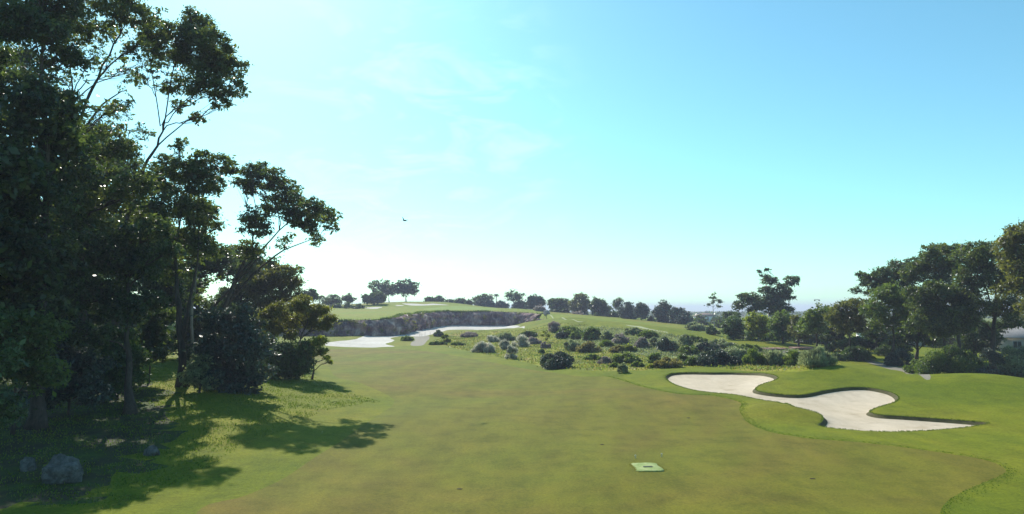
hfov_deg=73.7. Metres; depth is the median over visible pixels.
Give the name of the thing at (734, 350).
shrub
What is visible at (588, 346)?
shrub
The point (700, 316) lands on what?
tree
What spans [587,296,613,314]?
tree
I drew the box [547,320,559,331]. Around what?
shrub
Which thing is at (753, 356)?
shrub
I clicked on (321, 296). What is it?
tree
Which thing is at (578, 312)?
tree
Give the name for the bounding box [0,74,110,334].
gum tree
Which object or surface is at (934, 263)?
gum tree
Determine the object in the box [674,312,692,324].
tree
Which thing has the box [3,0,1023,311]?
sky
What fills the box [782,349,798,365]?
shrub
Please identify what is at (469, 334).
shrub
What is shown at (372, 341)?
quarry bunker
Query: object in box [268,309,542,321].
rim grass
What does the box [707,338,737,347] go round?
shrub
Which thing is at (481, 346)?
shrub
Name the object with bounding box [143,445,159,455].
boulder
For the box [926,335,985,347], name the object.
bushy tree
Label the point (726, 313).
tree
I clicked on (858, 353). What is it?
shrub
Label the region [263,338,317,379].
shrub
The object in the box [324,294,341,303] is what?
tree
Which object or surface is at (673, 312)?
tree
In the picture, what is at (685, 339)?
shrub
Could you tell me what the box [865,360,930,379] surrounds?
cart path
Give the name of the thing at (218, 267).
gum tree
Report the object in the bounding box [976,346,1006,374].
shrub
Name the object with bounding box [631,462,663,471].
fairway marker
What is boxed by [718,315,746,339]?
bushy tree
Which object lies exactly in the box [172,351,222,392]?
shrub
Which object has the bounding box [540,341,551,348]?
shrub
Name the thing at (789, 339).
shrub
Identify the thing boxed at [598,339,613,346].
shrub
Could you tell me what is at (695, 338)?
shrub
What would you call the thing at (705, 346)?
shrub
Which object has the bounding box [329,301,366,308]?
tree
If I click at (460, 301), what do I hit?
tree
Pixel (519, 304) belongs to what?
tree
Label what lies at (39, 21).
gum tree
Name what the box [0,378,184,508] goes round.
leaf litter ground
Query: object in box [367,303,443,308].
bunkers
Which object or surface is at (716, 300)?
sparse tree
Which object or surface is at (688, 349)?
shrub
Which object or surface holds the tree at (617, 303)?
on the fairway at (388, 309)
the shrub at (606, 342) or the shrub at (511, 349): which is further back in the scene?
the shrub at (606, 342)
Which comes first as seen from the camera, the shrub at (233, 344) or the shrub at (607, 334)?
the shrub at (233, 344)
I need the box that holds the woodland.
[570,310,1023,317]
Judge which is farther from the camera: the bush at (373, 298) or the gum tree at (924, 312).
the bush at (373, 298)
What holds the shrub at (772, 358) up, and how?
on the native ground at (540, 329)
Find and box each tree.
[0,0,109,429]
[0,0,170,314]
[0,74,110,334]
[6,153,137,341]
[37,0,168,404]
[51,212,188,414]
[97,206,206,356]
[109,4,252,392]
[120,137,240,386]
[169,246,239,359]
[177,201,233,357]
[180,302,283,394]
[199,159,343,335]
[207,243,284,347]
[234,258,308,344]
[256,293,338,343]
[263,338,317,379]
[300,287,319,300]
[307,334,332,379]
[313,295,327,302]
[322,298,342,306]
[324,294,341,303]
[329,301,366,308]
[341,292,356,303]
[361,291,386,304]
[367,278,392,296]
[380,282,399,301]
[390,277,419,301]
[423,296,433,301]
[434,295,445,301]
[443,299,453,302]
[454,297,465,303]
[464,299,472,304]
[470,293,493,303]
[473,299,495,306]
[497,300,509,307]
[505,289,525,301]
[511,299,527,308]
[523,294,546,309]
[533,304,545,311]
[546,297,570,310]
[550,308,569,312]
[567,291,590,313]
[571,310,588,314]
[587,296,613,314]
[592,312,604,315]
[603,310,620,317]
[611,297,624,309]
[617,301,635,318]
[633,302,650,319]
[645,316,655,320]
[651,299,671,322]
[666,306,691,323]
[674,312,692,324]
[693,318,710,324]
[694,314,707,320]
[704,292,722,326]
[710,315,722,323]
[714,319,724,327]
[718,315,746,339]
[722,310,734,319]
[724,312,740,319]
[731,268,799,319]
[743,310,770,340]
[764,309,797,343]
[786,314,812,346]
[793,302,833,346]
[818,297,871,359]
[818,319,852,341]
[847,256,927,355]
[858,280,917,352]
[859,328,892,348]
[864,328,914,345]
[884,286,946,359]
[897,241,967,349]
[898,278,985,347]
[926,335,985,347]
[938,238,1023,368]
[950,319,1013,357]
[989,217,1023,318]
[997,311,1023,330]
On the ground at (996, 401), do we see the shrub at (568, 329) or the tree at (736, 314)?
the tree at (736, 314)
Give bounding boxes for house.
[694,313,716,321]
[856,326,924,345]
[997,326,1023,350]
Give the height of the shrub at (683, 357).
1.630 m
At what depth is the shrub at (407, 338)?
170.89 m
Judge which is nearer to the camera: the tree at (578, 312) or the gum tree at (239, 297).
the gum tree at (239, 297)
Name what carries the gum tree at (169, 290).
on the ground at (996, 401)
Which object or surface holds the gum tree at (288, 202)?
on the ground at (996, 401)
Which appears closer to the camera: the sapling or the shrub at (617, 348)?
the shrub at (617, 348)
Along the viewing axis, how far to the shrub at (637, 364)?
86.32 m
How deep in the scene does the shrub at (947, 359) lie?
81.63 m
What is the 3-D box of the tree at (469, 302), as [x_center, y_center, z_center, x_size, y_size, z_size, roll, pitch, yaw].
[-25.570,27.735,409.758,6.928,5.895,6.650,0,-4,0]
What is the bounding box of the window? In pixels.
[1012,341,1021,347]
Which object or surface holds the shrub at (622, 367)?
on the ground at (996, 401)
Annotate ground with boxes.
[0,311,1023,513]
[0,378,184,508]
[432,323,840,371]
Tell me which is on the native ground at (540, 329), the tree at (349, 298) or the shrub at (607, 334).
the shrub at (607, 334)
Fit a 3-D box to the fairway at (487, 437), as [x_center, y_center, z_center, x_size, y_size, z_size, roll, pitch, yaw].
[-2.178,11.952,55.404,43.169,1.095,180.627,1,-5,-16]
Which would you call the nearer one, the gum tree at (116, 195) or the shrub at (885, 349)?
the gum tree at (116, 195)
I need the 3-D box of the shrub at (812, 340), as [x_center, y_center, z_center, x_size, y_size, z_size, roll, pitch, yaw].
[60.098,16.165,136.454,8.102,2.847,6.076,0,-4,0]
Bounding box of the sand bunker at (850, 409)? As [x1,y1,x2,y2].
[668,375,974,431]
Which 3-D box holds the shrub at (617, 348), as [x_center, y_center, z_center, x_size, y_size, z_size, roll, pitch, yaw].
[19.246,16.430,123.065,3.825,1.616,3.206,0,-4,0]
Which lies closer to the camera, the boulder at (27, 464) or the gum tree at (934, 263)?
the boulder at (27, 464)
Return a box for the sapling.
[540,329,551,339]
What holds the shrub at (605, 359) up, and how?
on the native ground at (540, 329)
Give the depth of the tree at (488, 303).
392.78 m
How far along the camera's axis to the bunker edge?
60.35 m
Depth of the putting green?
317.98 m
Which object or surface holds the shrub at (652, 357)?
on the native ground at (540, 329)
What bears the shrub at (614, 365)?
on the native ground at (540, 329)
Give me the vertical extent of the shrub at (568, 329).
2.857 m
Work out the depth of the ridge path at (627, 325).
166.19 m
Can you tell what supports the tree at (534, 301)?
on the fairway at (388, 309)
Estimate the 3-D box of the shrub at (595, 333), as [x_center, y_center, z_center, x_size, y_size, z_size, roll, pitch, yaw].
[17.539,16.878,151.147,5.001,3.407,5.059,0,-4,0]
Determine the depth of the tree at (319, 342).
70.60 m
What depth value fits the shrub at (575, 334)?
159.88 m
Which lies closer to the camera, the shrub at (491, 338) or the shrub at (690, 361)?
the shrub at (690, 361)
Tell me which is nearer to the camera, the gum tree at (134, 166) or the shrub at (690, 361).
the gum tree at (134, 166)
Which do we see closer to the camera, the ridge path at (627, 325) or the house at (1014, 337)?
the house at (1014, 337)
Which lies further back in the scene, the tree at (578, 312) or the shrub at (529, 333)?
the tree at (578, 312)
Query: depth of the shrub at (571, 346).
131.02 m
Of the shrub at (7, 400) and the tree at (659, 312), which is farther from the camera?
the tree at (659, 312)
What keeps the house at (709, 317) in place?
on the ground at (996, 401)
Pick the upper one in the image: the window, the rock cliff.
the rock cliff
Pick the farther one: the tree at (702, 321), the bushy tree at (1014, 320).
the tree at (702, 321)
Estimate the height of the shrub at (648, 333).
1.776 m
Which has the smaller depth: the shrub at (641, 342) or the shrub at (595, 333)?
the shrub at (641, 342)
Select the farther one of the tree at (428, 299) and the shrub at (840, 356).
the tree at (428, 299)
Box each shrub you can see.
[0,302,36,428]
[0,306,76,434]
[10,331,121,414]
[76,325,158,399]
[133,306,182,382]
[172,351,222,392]
[400,335,414,340]
[429,341,446,344]
[433,329,443,336]
[441,334,450,342]
[451,342,465,345]
[460,331,477,337]
[470,341,495,352]
[486,335,500,341]
[496,331,515,340]
[498,339,509,349]
[504,345,518,358]
[511,334,529,346]
[518,330,537,336]
[526,336,541,343]
[537,350,574,369]
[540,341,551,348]
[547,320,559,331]
[555,331,568,337]
[557,326,583,334]
[563,339,580,350]
[568,330,582,338]
[575,341,601,352]
[580,326,600,340]
[583,354,600,359]
[597,356,611,363]
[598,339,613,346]
[600,330,615,339]
[608,344,628,352]
[609,362,617,367]
[610,351,642,363]
[611,332,629,343]
[616,362,628,372]
[621,343,637,351]
[622,327,642,334]
[630,361,645,366]
[634,337,649,347]
[637,330,658,337]
[646,352,660,362]
[646,363,655,367]
[648,336,657,345]
[653,356,682,367]
[656,337,676,350]
[673,333,694,350]
[677,345,699,354]
[677,354,689,361]
[680,334,708,341]
[683,321,705,331]
[683,356,699,365]
[694,340,720,351]
[696,347,742,365]
[705,325,720,334]
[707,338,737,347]
[724,346,747,358]
[727,343,762,349]
[735,329,792,341]
[741,347,765,365]
[760,349,787,365]
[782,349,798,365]
[792,332,830,344]
[796,344,837,366]
[824,336,874,351]
[832,352,846,360]
[841,346,875,360]
[871,338,913,355]
[883,348,912,365]
[903,359,922,373]
[912,342,988,373]
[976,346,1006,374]
[998,345,1023,377]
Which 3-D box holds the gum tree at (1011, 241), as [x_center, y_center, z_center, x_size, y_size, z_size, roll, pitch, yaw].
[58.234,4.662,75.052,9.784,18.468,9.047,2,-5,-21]
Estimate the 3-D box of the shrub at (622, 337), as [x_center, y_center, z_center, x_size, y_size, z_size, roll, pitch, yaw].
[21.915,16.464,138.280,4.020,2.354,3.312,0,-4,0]
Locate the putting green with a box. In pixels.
[425,306,496,309]
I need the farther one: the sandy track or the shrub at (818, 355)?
the sandy track
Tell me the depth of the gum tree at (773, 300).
170.61 m
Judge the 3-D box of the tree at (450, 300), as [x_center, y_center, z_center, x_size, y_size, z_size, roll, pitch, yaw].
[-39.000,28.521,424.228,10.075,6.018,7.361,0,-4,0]
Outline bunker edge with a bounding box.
[666,372,984,425]
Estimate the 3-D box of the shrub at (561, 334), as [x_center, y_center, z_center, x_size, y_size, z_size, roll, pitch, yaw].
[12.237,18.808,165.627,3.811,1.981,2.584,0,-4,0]
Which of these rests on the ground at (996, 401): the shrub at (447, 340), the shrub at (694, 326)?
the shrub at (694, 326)
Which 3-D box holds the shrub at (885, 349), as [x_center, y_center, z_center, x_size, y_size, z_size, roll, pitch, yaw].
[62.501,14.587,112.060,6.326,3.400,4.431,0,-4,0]
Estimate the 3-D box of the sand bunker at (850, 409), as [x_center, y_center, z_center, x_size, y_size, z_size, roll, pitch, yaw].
[25.131,12.398,61.605,13.324,1.484,32.422,1,-5,-13]
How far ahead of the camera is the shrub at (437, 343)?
154.85 m
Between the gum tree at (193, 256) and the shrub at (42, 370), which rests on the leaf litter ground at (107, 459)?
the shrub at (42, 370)
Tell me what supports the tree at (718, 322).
on the ground at (996, 401)
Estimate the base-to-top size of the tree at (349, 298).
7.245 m
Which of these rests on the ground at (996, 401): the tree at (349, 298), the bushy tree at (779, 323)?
the bushy tree at (779, 323)
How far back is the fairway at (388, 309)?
283.44 m
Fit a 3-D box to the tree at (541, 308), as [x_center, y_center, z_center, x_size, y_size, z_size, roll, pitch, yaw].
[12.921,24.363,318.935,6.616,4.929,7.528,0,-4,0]
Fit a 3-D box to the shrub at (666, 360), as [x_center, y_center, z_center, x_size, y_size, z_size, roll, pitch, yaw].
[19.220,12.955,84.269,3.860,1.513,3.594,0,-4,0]
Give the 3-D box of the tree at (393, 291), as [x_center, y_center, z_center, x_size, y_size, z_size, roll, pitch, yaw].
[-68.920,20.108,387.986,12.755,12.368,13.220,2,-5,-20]
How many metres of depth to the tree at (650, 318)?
273.21 m
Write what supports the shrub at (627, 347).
on the native ground at (540, 329)
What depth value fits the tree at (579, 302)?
318.20 m
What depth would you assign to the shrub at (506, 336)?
167.43 m
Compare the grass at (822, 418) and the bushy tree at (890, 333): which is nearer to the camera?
the grass at (822, 418)
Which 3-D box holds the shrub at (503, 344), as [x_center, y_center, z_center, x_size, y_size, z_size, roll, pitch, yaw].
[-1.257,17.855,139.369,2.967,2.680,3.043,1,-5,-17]
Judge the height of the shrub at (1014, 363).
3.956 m
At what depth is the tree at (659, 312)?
267.82 m
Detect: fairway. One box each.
[167,302,685,329]
[197,349,1005,513]
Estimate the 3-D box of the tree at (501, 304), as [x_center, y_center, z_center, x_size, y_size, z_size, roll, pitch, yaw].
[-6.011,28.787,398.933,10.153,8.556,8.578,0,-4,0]
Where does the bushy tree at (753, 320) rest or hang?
on the ground at (996, 401)
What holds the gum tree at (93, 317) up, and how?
on the ground at (996, 401)
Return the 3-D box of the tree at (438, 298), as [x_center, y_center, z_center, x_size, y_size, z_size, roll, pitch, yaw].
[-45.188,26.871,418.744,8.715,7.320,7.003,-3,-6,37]
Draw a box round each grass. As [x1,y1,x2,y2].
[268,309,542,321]
[609,376,1023,513]
[664,372,990,431]
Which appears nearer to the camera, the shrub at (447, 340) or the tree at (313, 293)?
the shrub at (447, 340)
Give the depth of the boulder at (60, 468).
30.95 m
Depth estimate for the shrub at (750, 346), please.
117.97 m
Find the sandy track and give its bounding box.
[410,336,429,345]
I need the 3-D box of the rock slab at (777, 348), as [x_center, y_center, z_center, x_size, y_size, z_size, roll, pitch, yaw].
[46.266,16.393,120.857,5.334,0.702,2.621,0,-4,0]
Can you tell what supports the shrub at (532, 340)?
on the native ground at (540, 329)
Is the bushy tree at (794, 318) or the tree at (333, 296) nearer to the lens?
the bushy tree at (794, 318)
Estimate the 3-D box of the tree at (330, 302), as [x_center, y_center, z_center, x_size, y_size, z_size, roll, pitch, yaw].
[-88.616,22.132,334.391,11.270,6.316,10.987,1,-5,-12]
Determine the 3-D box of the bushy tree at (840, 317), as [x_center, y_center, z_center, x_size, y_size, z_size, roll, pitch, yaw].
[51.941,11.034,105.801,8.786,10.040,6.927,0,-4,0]
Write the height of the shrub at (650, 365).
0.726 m
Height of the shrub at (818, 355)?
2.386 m
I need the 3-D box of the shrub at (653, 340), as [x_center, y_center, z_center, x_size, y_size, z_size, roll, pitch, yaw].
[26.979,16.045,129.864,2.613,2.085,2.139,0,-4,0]
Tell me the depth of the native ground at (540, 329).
123.95 m
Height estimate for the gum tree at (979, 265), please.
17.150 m
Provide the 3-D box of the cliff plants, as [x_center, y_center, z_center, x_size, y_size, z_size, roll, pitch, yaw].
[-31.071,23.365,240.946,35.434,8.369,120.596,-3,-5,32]
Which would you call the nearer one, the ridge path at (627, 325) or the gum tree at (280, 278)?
the gum tree at (280, 278)
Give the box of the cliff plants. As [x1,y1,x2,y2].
[288,312,535,335]
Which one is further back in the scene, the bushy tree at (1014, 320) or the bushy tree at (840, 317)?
the bushy tree at (1014, 320)
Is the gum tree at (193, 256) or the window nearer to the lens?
the gum tree at (193, 256)
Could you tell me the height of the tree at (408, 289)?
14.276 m
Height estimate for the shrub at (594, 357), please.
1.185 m
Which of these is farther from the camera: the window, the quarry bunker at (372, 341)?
the quarry bunker at (372, 341)
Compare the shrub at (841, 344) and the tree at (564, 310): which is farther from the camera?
the tree at (564, 310)
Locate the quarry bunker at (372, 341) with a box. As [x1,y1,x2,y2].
[325,325,524,347]
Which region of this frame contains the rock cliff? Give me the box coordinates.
[269,311,538,335]
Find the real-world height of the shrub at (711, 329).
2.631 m
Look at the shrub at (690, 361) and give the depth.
86.31 m
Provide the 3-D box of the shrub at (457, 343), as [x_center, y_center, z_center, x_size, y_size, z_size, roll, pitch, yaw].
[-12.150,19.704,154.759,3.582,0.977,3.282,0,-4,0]
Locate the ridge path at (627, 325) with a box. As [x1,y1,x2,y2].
[548,314,667,332]
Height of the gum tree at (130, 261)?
13.991 m
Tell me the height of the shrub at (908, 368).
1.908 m
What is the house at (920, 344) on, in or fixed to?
on the ground at (996, 401)
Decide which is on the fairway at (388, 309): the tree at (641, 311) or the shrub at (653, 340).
the tree at (641, 311)
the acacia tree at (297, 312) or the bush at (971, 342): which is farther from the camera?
the bush at (971, 342)
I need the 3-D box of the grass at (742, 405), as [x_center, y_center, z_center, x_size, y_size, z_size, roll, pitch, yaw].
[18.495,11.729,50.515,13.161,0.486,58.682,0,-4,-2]
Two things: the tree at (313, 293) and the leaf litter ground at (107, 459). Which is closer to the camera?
the leaf litter ground at (107, 459)
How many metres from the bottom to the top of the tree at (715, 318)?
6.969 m
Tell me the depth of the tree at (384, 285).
382.46 m
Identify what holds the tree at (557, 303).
on the fairway at (388, 309)
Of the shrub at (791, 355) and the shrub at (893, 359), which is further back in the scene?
the shrub at (893, 359)
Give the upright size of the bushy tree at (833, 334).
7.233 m
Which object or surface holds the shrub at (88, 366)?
on the leaf litter ground at (107, 459)
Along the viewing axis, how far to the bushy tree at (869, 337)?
116.74 m
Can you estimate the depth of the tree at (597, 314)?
302.24 m
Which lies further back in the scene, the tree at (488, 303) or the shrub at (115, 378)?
the tree at (488, 303)
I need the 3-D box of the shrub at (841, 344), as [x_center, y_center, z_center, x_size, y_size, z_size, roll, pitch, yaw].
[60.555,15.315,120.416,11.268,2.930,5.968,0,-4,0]
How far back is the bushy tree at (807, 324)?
114.15 m
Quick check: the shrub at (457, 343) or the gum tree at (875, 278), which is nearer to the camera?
the gum tree at (875, 278)
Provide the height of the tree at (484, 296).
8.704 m
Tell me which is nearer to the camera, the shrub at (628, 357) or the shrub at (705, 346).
the shrub at (628, 357)
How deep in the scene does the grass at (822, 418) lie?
54.12 m
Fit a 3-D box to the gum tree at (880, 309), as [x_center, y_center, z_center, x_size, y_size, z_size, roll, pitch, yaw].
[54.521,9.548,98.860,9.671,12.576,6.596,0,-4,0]
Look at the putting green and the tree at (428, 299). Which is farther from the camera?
the tree at (428, 299)
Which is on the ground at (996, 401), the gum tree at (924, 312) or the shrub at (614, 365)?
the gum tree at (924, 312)
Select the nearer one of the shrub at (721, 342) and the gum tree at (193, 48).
the gum tree at (193, 48)
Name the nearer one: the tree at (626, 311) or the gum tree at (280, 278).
the gum tree at (280, 278)
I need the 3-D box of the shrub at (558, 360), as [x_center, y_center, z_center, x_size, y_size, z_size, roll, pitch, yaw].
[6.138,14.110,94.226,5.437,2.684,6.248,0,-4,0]
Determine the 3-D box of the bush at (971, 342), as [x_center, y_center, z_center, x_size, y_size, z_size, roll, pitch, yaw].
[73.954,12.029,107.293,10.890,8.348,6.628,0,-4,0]
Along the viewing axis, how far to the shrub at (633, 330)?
150.46 m
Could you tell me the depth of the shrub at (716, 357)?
85.52 m
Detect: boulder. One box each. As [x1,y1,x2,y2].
[19,456,36,471]
[41,453,83,484]
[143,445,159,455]
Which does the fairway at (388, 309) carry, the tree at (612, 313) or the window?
the tree at (612, 313)
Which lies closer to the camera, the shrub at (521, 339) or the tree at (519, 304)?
the shrub at (521, 339)
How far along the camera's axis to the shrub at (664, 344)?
121.85 m
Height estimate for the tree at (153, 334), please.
7.248 m
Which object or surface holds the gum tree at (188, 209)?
on the ground at (996, 401)
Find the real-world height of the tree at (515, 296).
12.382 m

